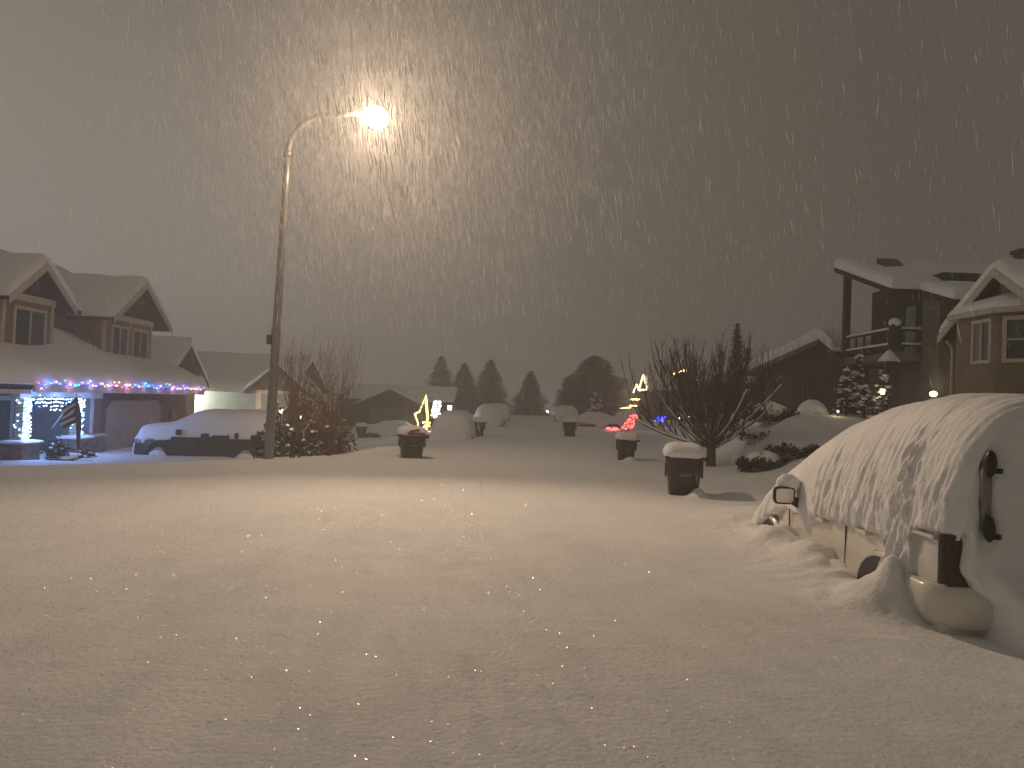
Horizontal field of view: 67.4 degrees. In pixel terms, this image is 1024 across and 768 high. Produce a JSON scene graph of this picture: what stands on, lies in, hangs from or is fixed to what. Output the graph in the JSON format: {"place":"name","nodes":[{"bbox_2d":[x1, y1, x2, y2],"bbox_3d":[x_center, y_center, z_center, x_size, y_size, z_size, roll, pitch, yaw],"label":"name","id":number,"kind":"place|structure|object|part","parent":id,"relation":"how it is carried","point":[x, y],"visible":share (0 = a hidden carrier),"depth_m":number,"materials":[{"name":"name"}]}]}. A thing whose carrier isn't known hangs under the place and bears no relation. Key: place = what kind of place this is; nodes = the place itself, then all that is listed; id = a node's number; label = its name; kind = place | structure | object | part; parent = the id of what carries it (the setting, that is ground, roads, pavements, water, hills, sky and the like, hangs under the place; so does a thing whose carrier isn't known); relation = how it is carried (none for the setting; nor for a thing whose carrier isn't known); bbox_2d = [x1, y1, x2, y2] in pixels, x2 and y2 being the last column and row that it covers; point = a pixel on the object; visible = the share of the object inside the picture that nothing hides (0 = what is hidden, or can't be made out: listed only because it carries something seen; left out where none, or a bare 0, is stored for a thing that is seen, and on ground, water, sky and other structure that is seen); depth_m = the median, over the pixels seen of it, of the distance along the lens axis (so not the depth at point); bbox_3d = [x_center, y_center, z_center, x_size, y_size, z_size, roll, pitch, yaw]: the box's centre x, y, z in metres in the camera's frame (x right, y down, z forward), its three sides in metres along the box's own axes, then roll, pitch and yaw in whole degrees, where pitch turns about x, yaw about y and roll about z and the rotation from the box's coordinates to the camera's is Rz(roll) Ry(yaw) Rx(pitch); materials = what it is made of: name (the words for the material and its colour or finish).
{"place":"outdoors","nodes":[
{"label":"outdoors","id":0,"kind":"place"},
{"bbox_2d":[0,403,1023,767],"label":"snow covered ground","id":1,"kind":"structure","parent":0,"point":[518,457],"depth_m":5.18,"materials":[{"name":"white snow"}]},
{"bbox_2d":[40,435,73,460],"bbox_3d":[-13.868,2.003,23.434,0.774,0.910,0.789,1,-1,30],"label":"shrub","id":2,"kind":"object","parent":1,"relation":"on","point":[52,450],"visible":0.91,"depth_m":23.36,"materials":[{"name":"green plant"}]},
{"bbox_2d":[52,455,78,460],"bbox_3d":[-13.708,2.552,23.539,0.480,0.707,0.594,2,-1,0],"label":"snowy planter","id":3,"kind":"object","parent":1,"relation":"on","point":[67,458],"visible":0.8,"depth_m":23.34,"materials":[{"name":"snow"}]},
{"bbox_2d":[66,453,81,458],"bbox_3d":[-14.008,2.538,24.339,0.480,0.708,0.443,2,-1,0],"label":"snowy planter","id":4,"kind":"object","parent":1,"relation":"on","point":[77,454],"visible":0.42,"depth_m":24.32,"materials":[{"name":"snow"}]},
{"bbox_2d":[73,459,93,460],"bbox_3d":[-13.413,2.692,23.886,0.480,0.706,0.543,2,-1,0],"label":"snowy planter","id":5,"kind":"object","parent":1,"relation":"on","point":[83,460],"visible":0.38,"depth_m":23.79,"materials":[{"name":"snow"}]},
{"bbox_2d":[75,448,96,457],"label":"shrub","id":6,"kind":"object","parent":1,"relation":"on","point":[85,454],"visible":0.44,"depth_m":24.77,"materials":[{"name":"green plant"}]},
{"bbox_2d":[0,249,205,459],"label":"brown house","id":7,"kind":"structure","parent":1,"relation":"on","point":[50,306],"depth_m":27.06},
{"bbox_2d":[0,400,10,446],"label":"front door","id":8,"kind":"structure","parent":7,"relation":"in","point":[5,405],"depth_m":25.91,"materials":[{"name":"metal"}]},
{"bbox_2d":[13,398,31,439],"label":"post lights","id":9,"kind":"object","parent":7,"relation":"on","point":[24,418],"visible":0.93,"depth_m":22.86,"materials":[{"name":"white"}]},
{"bbox_2d":[11,305,47,345],"bbox_3d":[-15.716,-1.703,25.030,0.060,1.560,1.700,2,-1,0],"label":"window","id":10,"kind":"structure","parent":7,"relation":"in","point":[30,329],"depth_m":24.98,"materials":[{"name":"grey glass"}]},
{"bbox_2d":[32,398,80,410],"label":"icicle lights","id":11,"kind":"object","parent":7,"relation":"hanging from","point":[51,402],"visible":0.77,"depth_m":24.07,"materials":[{"name":"white"}]},
{"bbox_2d":[52,395,81,451],"bbox_3d":[-13.781,1.235,23.921,0.754,1.811,1.278,3,-2,-40],"label":"house flag","id":12,"kind":"object","parent":7,"relation":"hanging from","point":[71,412],"visible":1,"depth_m":23.95,"materials":[{"name":"fabric"}]},
{"bbox_2d":[68,398,85,434],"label":"post lights","id":13,"kind":"object","parent":7,"relation":"on","point":[82,415],"visible":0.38,"depth_m":25.81,"materials":[{"name":"white"}]},
{"bbox_2d":[110,324,128,355],"bbox_3d":[-15.721,-1.569,30.778,0.060,1.540,1.300,2,-1,0],"label":"window","id":14,"kind":"structure","parent":7,"relation":"in","point":[117,346],"depth_m":30.75,"materials":[{"name":"grey glass"}]},
{"bbox_2d":[36,379,204,407],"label":"string lights","id":15,"kind":"object","parent":7,"relation":"attached to","point":[53,380],"visible":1,"depth_m":27.08,"materials":[{"name":"multicoloured"}]},
{"bbox_2d":[105,401,160,450],"bbox_3d":[-14.851,1.765,30.182,0.055,2.228,4.450,2,-1,0],"label":"garage door","id":16,"kind":"structure","parent":7,"relation":"in","point":[125,412],"depth_m":29.56,"materials":[{"name":"white metal"}]},
{"bbox_2d":[131,328,148,358],"bbox_3d":[-15.723,-1.533,32.453,0.060,1.540,1.350,2,-1,0],"label":"window","id":17,"kind":"structure","parent":7,"relation":"in","point":[140,338],"depth_m":32.42,"materials":[{"name":"grey glass"}]},
{"bbox_2d":[132,409,285,458],"bbox_3d":[-10.739,1.829,27.622,5.080,1.956,2.234,2,-1,-1],"label":"parked suv","id":18,"kind":"object","parent":1,"relation":"on","point":[223,432],"visible":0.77,"depth_m":26.73,"materials":[{"name":"paint"}]},
{"bbox_3d":[-11.335,2.104,26.668,1.000,0.520,0.065,2,-1,-1],"label":"side door","id":19,"kind":"part","parent":18,"relation":"part of","materials":[{"name":"paint"}]},
{"bbox_3d":[-10.135,2.101,26.700,0.600,0.620,0.065,2,-1,-1],"label":"side door","id":20,"kind":"part","parent":18,"relation":"part of","materials":[{"name":"paint"}]},
{"bbox_2d":[151,335,327,425],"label":"pale garage house","id":21,"kind":"structure","parent":1,"relation":"on","point":[242,379],"depth_m":41.17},
{"bbox_2d":[253,422,286,457],"bbox_3d":[-6.776,1.690,21.581,1.028,1.261,1.282,2,-1,0],"label":"shrub","id":22,"kind":"object","parent":1,"relation":"on","point":[259,453],"visible":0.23,"depth_m":21.30,"materials":[{"name":"green plant"}]},
{"bbox_2d":[260,398,326,456],"bbox_3d":[-5.919,1.249,20.834,1.929,1.838,1.531,2,-1,0],"label":"shrub","id":23,"kind":"object","parent":1,"relation":"on","point":[280,450],"visible":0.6,"depth_m":20.58,"materials":[{"name":"green plant"}]},
{"bbox_2d":[279,313,345,457],"bbox_3d":[-4.919,0.110,18.691,1.783,3.728,2.525,2,-1,0],"label":"bare tree","id":24,"kind":"object","parent":1,"relation":"on","point":[297,424],"visible":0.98,"depth_m":18.34,"materials":[{"name":"brown plant"}]},
{"bbox_2d":[285,376,349,455],"bbox_3d":[-5.384,0.985,21.325,1.731,2.438,1.620,3,-1,-30],"label":"shrub","id":25,"kind":"object","parent":1,"relation":"on","point":[324,425],"visible":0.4,"depth_m":21.11,"materials":[{"name":"green plant"}]},
{"bbox_2d":[263,108,385,458],"bbox_3d":[-4.295,-2.196,17.648,2.572,8.513,0.520,2,-1,0],"label":"street lamp","id":26,"kind":"object","parent":1,"relation":"on","point":[273,337],"visible":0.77,"depth_m":17.57,"materials":[{"name":"metal"}]},
{"bbox_2d":[315,326,364,455],"bbox_3d":[-4.350,0.227,19.293,1.414,3.561,1.610,2,-1,0],"label":"bare tree","id":27,"kind":"object","parent":1,"relation":"on","point":[333,429],"visible":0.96,"depth_m":19.23,"materials":[{"name":"brown plant"}]},
{"bbox_2d":[320,393,360,454],"bbox_3d":[-5.032,1.221,22.349,1.259,2.043,1.253,3,-2,-35],"label":"shrub","id":28,"kind":"object","parent":1,"relation":"on","point":[345,433],"visible":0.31,"depth_m":22.25,"materials":[{"name":"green plant"}]},
{"bbox_2d":[356,422,366,437],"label":"wheeled bin","id":29,"kind":"object","parent":1,"relation":"on","point":[361,429],"visible":0.98,"depth_m":42.16,"materials":[{"name":"plastic"}]},
{"bbox_2d":[365,420,412,437],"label":"parked car","id":30,"kind":"object","parent":1,"relation":"on","point":[385,428],"visible":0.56,"depth_m":42.40,"materials":[{"name":"paint"}]},
{"bbox_2d":[341,383,457,426],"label":"hazy gable house","id":31,"kind":"structure","parent":1,"relation":"on","point":[381,402],"depth_m":55.79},
{"bbox_2d":[369,407,407,423],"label":"garage door","id":32,"kind":"structure","parent":31,"relation":"in","point":[377,414],"depth_m":53.85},
{"bbox_2d":[397,425,429,457],"bbox_3d":[-2.451,1.492,18.959,0.787,0.930,0.853,3,-1,-14],"label":"wheeled bin","id":33,"kind":"object","parent":1,"relation":"on","point":[411,441],"visible":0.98,"depth_m":18.66,"materials":[{"name":"plastic"}]},
{"bbox_2d":[414,395,429,429],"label":"lit star ornament","id":34,"kind":"object","parent":1,"relation":"on","point":[427,415],"visible":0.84,"depth_m":44.93,"materials":[{"name":"yellow plastic"}]},
{"bbox_2d":[431,400,444,418],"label":"lit shrub","id":35,"kind":"object","parent":1,"relation":"on","point":[435,403],"visible":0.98,"depth_m":44.38,"materials":[{"name":"white plant"}]},
{"bbox_2d":[423,356,466,410],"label":"conifer","id":36,"kind":"object","parent":1,"relation":"on","point":[438,377],"visible":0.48,"depth_m":81.52,"materials":[{"name":"green plant"}]},
{"bbox_2d":[430,410,475,440],"bbox_3d":[-2.258,1.999,31.560,1.760,1.838,4.760,2,-1,2],"label":"parked minivan","id":37,"kind":"object","parent":1,"relation":"on","point":[454,424],"visible":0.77,"depth_m":29.31,"materials":[{"name":"beige paint"}]},
{"bbox_2d":[450,363,480,414],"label":"conifer","id":38,"kind":"object","parent":1,"relation":"on","point":[465,386],"visible":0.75,"depth_m":79.29,"materials":[{"name":"green plant"}]},
{"bbox_2d":[473,417,486,435],"bbox_3d":[-1.354,1.800,31.472,0.650,0.915,0.694,4,-2,-5],"label":"wheeled bin","id":39,"kind":"object","parent":1,"relation":"on","point":[481,422],"visible":0.74,"depth_m":31.20,"materials":[{"name":"plastic"}]},
{"bbox_2d":[474,404,505,426],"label":"parked car","id":40,"kind":"object","parent":1,"relation":"on","point":[492,414],"visible":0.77,"depth_m":44.15,"materials":[{"name":"paint"}]},
{"bbox_2d":[465,359,518,414],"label":"conifer","id":41,"kind":"object","parent":1,"relation":"on","point":[490,378],"visible":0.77,"depth_m":79.35,"materials":[{"name":"green plant"}]},
{"bbox_2d":[493,403,509,420],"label":"parked car","id":42,"kind":"object","parent":1,"relation":"on","point":[506,411],"visible":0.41,"depth_m":57.06,"materials":[{"name":"paint"}]},
{"bbox_2d":[0,474,1023,767],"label":"snow crystals","id":43,"kind":"object","parent":1,"relation":"on","point":[458,620],"visible":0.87,"depth_m":5.17,"materials":[{"name":"white snow"}]},
{"bbox_2d":[510,371,550,415],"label":"conifer","id":44,"kind":"object","parent":1,"relation":"on","point":[531,393],"visible":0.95,"depth_m":83.26,"materials":[{"name":"green plant"}]},
{"bbox_2d":[553,405,577,421],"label":"parked car","id":45,"kind":"object","parent":1,"relation":"on","point":[562,412],"visible":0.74,"depth_m":58.21,"materials":[{"name":"paint"}]},
{"bbox_2d":[550,375,589,416],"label":"evergreen tree","id":46,"kind":"object","parent":1,"relation":"on","point":[569,386],"visible":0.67,"depth_m":69.50,"materials":[{"name":"green plant"}]},
{"bbox_2d":[562,417,578,435],"bbox_3d":[2.696,2.030,35.471,0.774,1.035,0.827,1,-2,6],"label":"wheeled bin","id":47,"kind":"object","parent":1,"relation":"on","point":[570,425],"visible":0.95,"depth_m":35.16,"materials":[{"name":"plastic"}]},
{"bbox_2d":[555,355,633,416],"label":"rounded tree","id":48,"kind":"object","parent":1,"relation":"on","point":[594,365],"visible":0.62,"depth_m":72.67,"materials":[{"name":"green plant"}]},
{"bbox_2d":[588,391,603,412],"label":"snowy evergreen","id":49,"kind":"object","parent":1,"relation":"on","point":[596,405],"visible":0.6,"depth_m":54.82,"materials":[{"name":"green plant"}]},
{"bbox_2d":[573,411,625,427],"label":"parked car","id":50,"kind":"object","parent":1,"relation":"on","point":[592,419],"visible":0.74,"depth_m":49.43,"materials":[{"name":"paint"}]},
{"bbox_2d":[615,431,639,459],"bbox_3d":[3.140,1.745,20.961,0.665,0.897,0.711,4,0,4],"label":"wheeled bin","id":51,"kind":"object","parent":1,"relation":"on","point":[626,444],"visible":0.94,"depth_m":20.69,"materials":[{"name":"plastic"}]},
{"bbox_2d":[621,415,637,430],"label":"lit shrub","id":52,"kind":"object","parent":1,"relation":"on","point":[630,426],"visible":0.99,"depth_m":44.42,"materials":[{"name":"red plant"}]},
{"bbox_2d":[663,441,709,494],"bbox_3d":[3.003,1.544,13.318,0.774,1.082,0.827,2,-1,9],"label":"wheeled bin","id":53,"kind":"object","parent":1,"relation":"on","point":[684,463],"visible":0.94,"depth_m":13.01,"materials":[{"name":"plastic"}]},
{"bbox_2d":[622,366,755,420],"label":"house","id":54,"kind":"structure","parent":1,"relation":"on","point":[656,402],"depth_m":67.01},
{"bbox_2d":[638,375,646,390],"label":"roof light string","id":55,"kind":"object","parent":54,"relation":"attached to","point":[639,389],"visible":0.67,"depth_m":70.98,"materials":[{"name":"yellow"}]},
{"bbox_2d":[620,328,785,466],"bbox_3d":[5.022,0.399,19.934,4.336,3.837,4.242,2,-1,0],"label":"bare tree","id":56,"kind":"object","parent":1,"relation":"on","point":[713,438],"visible":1,"depth_m":19.61,"materials":[{"name":"brown plant"}]},
{"bbox_2d":[722,323,747,407],"bbox_3d":[9.667,-0.552,32.930,1.440,4.129,1.449,2,-1,28],"label":"evergreen tree","id":57,"kind":"object","parent":1,"relation":"on","point":[736,338],"visible":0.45,"depth_m":33.01,"materials":[{"name":"green plant"}]},
{"bbox_2d":[737,426,770,443],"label":"juniper shrub","id":58,"kind":"object","parent":1,"relation":"on","point":[755,433],"visible":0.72,"depth_m":21.30,"materials":[{"name":"green plant"}]},
{"bbox_2d":[748,339,771,397],"bbox_3d":[10.755,-0.243,34.496,1.604,3.853,1.181,2,-1,0],"label":"sapling","id":59,"kind":"object","parent":1,"relation":"on","point":[756,376],"visible":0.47,"depth_m":34.46,"materials":[{"name":"brown plant"}]},
{"bbox_2d":[735,450,790,471],"bbox_3d":[6.051,1.889,18.454,1.273,0.588,1.147,1,-2,38],"label":"juniper shrub","id":60,"kind":"object","parent":1,"relation":"on","point":[760,461],"visible":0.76,"depth_m":18.25,"materials":[{"name":"green plant"}]},
{"bbox_2d":[740,401,799,423],"bbox_3d":[7.533,0.864,22.209,1.927,0.767,1.267,2,-1,0],"label":"juniper shrub","id":61,"kind":"object","parent":1,"relation":"on","point":[776,412],"visible":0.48,"depth_m":21.82,"materials":[{"name":"green plant"}]},
{"bbox_2d":[763,440,820,458],"bbox_3d":[6.904,1.613,18.784,1.475,0.544,1.182,2,-1,0],"label":"juniper shrub","id":62,"kind":"object","parent":1,"relation":"on","point":[795,448],"visible":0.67,"depth_m":18.45,"materials":[{"name":"green plant"}]},
{"bbox_2d":[785,330,816,403],"bbox_3d":[12.984,-0.425,34.571,1.693,4.396,1.347,2,-1,0],"label":"sapling","id":63,"kind":"object","parent":1,"relation":"on","point":[800,386],"visible":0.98,"depth_m":34.46,"materials":[{"name":"brown plant"}]},
{"bbox_2d":[746,328,870,414],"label":"dark gable house","id":64,"kind":"structure","parent":1,"relation":"on","point":[787,394],"depth_m":35.91,"materials":[{"name":"brown wood"}]},
{"bbox_2d":[799,382,810,402],"bbox_3d":[13.964,0.429,36.611,0.060,1.000,1.200,2,-1,0],"label":"window","id":65,"kind":"structure","parent":64,"relation":"in","point":[807,387],"depth_m":36.48,"materials":[{"name":"brown glass"}]},
{"bbox_2d":[796,400,828,414],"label":"rounded shrub","id":66,"kind":"object","parent":1,"relation":"on","point":[813,406],"visible":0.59,"depth_m":22.53,"materials":[{"name":"white plant"}]},
{"bbox_2d":[809,304,854,414],"bbox_3d":[9.385,-0.708,22.588,1.206,3.618,0.993,1,-2,45],"label":"sapling","id":67,"kind":"object","parent":1,"relation":"on","point":[831,383],"visible":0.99,"depth_m":22.60,"materials":[{"name":"brown plant"}]},
{"bbox_2d":[832,366,857,414],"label":"conifer","id":68,"kind":"object","parent":1,"relation":"on","point":[847,389],"visible":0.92,"depth_m":22.85,"materials":[{"name":"green plant"}]},
{"bbox_2d":[843,354,874,414],"bbox_3d":[10.470,0.118,23.249,1.097,2.060,1.136,2,-1,0],"label":"conifer","id":69,"kind":"object","parent":1,"relation":"on","point":[855,372],"visible":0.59,"depth_m":23.16,"materials":[{"name":"green plant"}]},
{"bbox_2d":[845,384,881,417],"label":"conifer","id":70,"kind":"object","parent":1,"relation":"on","point":[863,399],"visible":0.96,"depth_m":22.09,"materials":[{"name":"green plant"}]},
{"bbox_2d":[872,367,892,411],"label":"conifer","id":71,"kind":"object","parent":1,"relation":"on","point":[884,377],"visible":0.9,"depth_m":23.33,"materials":[{"name":"green plant"}]},
{"bbox_2d":[880,387,884,411],"bbox_3d":[11.136,0.577,23.102,0.194,0.998,0.194,2,-1,22],"label":"lantern","id":72,"kind":"object","parent":1,"relation":"on","point":[882,390],"visible":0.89,"depth_m":23.08,"materials":[{"name":"white glass"}]},
{"bbox_2d":[752,393,1023,653],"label":"parked van","id":73,"kind":"object","parent":1,"relation":"on","point":[929,493],"visible":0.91,"depth_m":5.74,"materials":[{"name":"beige paint"}]},
{"bbox_2d":[878,350,899,409],"bbox_3d":[12.552,0.196,25.612,0.680,2.680,0.680,2,-1,0],"label":"bird feeder","id":74,"kind":"object","parent":1,"relation":"on","point":[889,363],"visible":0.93,"depth_m":25.49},
{"bbox_2d":[834,248,1023,414],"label":"deck house","id":75,"kind":"structure","parent":1,"relation":"on","point":[911,343],"depth_m":28.25,"materials":[{"name":"brown wood"}]},
{"bbox_2d":[883,333,887,342],"bbox_3d":[15.054,-1.909,30.711,0.060,0.700,0.700,2,-1,0],"label":"window","id":76,"kind":"structure","parent":75,"relation":"in","point":[885,338],"depth_m":30.96,"materials":[{"name":"brown glass"}]},
{"bbox_2d":[902,302,918,351],"bbox_3d":[15.060,-2.061,29.039,0.060,1.970,1.050,2,-1,0],"label":"deck door","id":77,"kind":"structure","parent":75,"relation":"in","point":[910,311],"depth_m":29.02,"materials":[{"name":"black glass"}]},
{"bbox_2d":[918,305,921,352],"bbox_3d":[15.058,-2.013,27.763,0.060,1.820,1.200,2,-1,0],"label":"deck door","id":78,"kind":"structure","parent":75,"relation":"in","point":[920,310],"depth_m":28.28,"materials":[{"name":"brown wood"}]},
{"bbox_2d":[937,258,1023,394],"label":"tan house","id":79,"kind":"structure","parent":1,"relation":"on","point":[987,361],"depth_m":20.07,"materials":[{"name":"brown wood"}]},
{"bbox_2d":[970,318,992,364],"bbox_3d":[12.422,-1.120,20.314,0.060,1.170,0.850,2,-1,0],"label":"window","id":80,"kind":"structure","parent":79,"relation":"in","point":[981,335],"depth_m":20.28,"materials":[{"name":"white glass"}]},
{"bbox_2d":[1001,315,1023,362],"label":"window","id":81,"kind":"structure","parent":79,"relation":"in","point":[1014,353],"depth_m":19.44,"materials":[{"name":"white wood"}]},
{"bbox_2d":[0,0,1023,484],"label":"falling snow","id":82,"kind":"structure","parent":0,"point":[410,126],"depth_m":8.36,"materials":[{"name":"white snow"}]},
{"bbox_2d":[0,0,1023,410],"label":"sky","id":83,"kind":"structure","parent":0,"point":[774,76],"materials":[{"name":"grey"}]}
]}

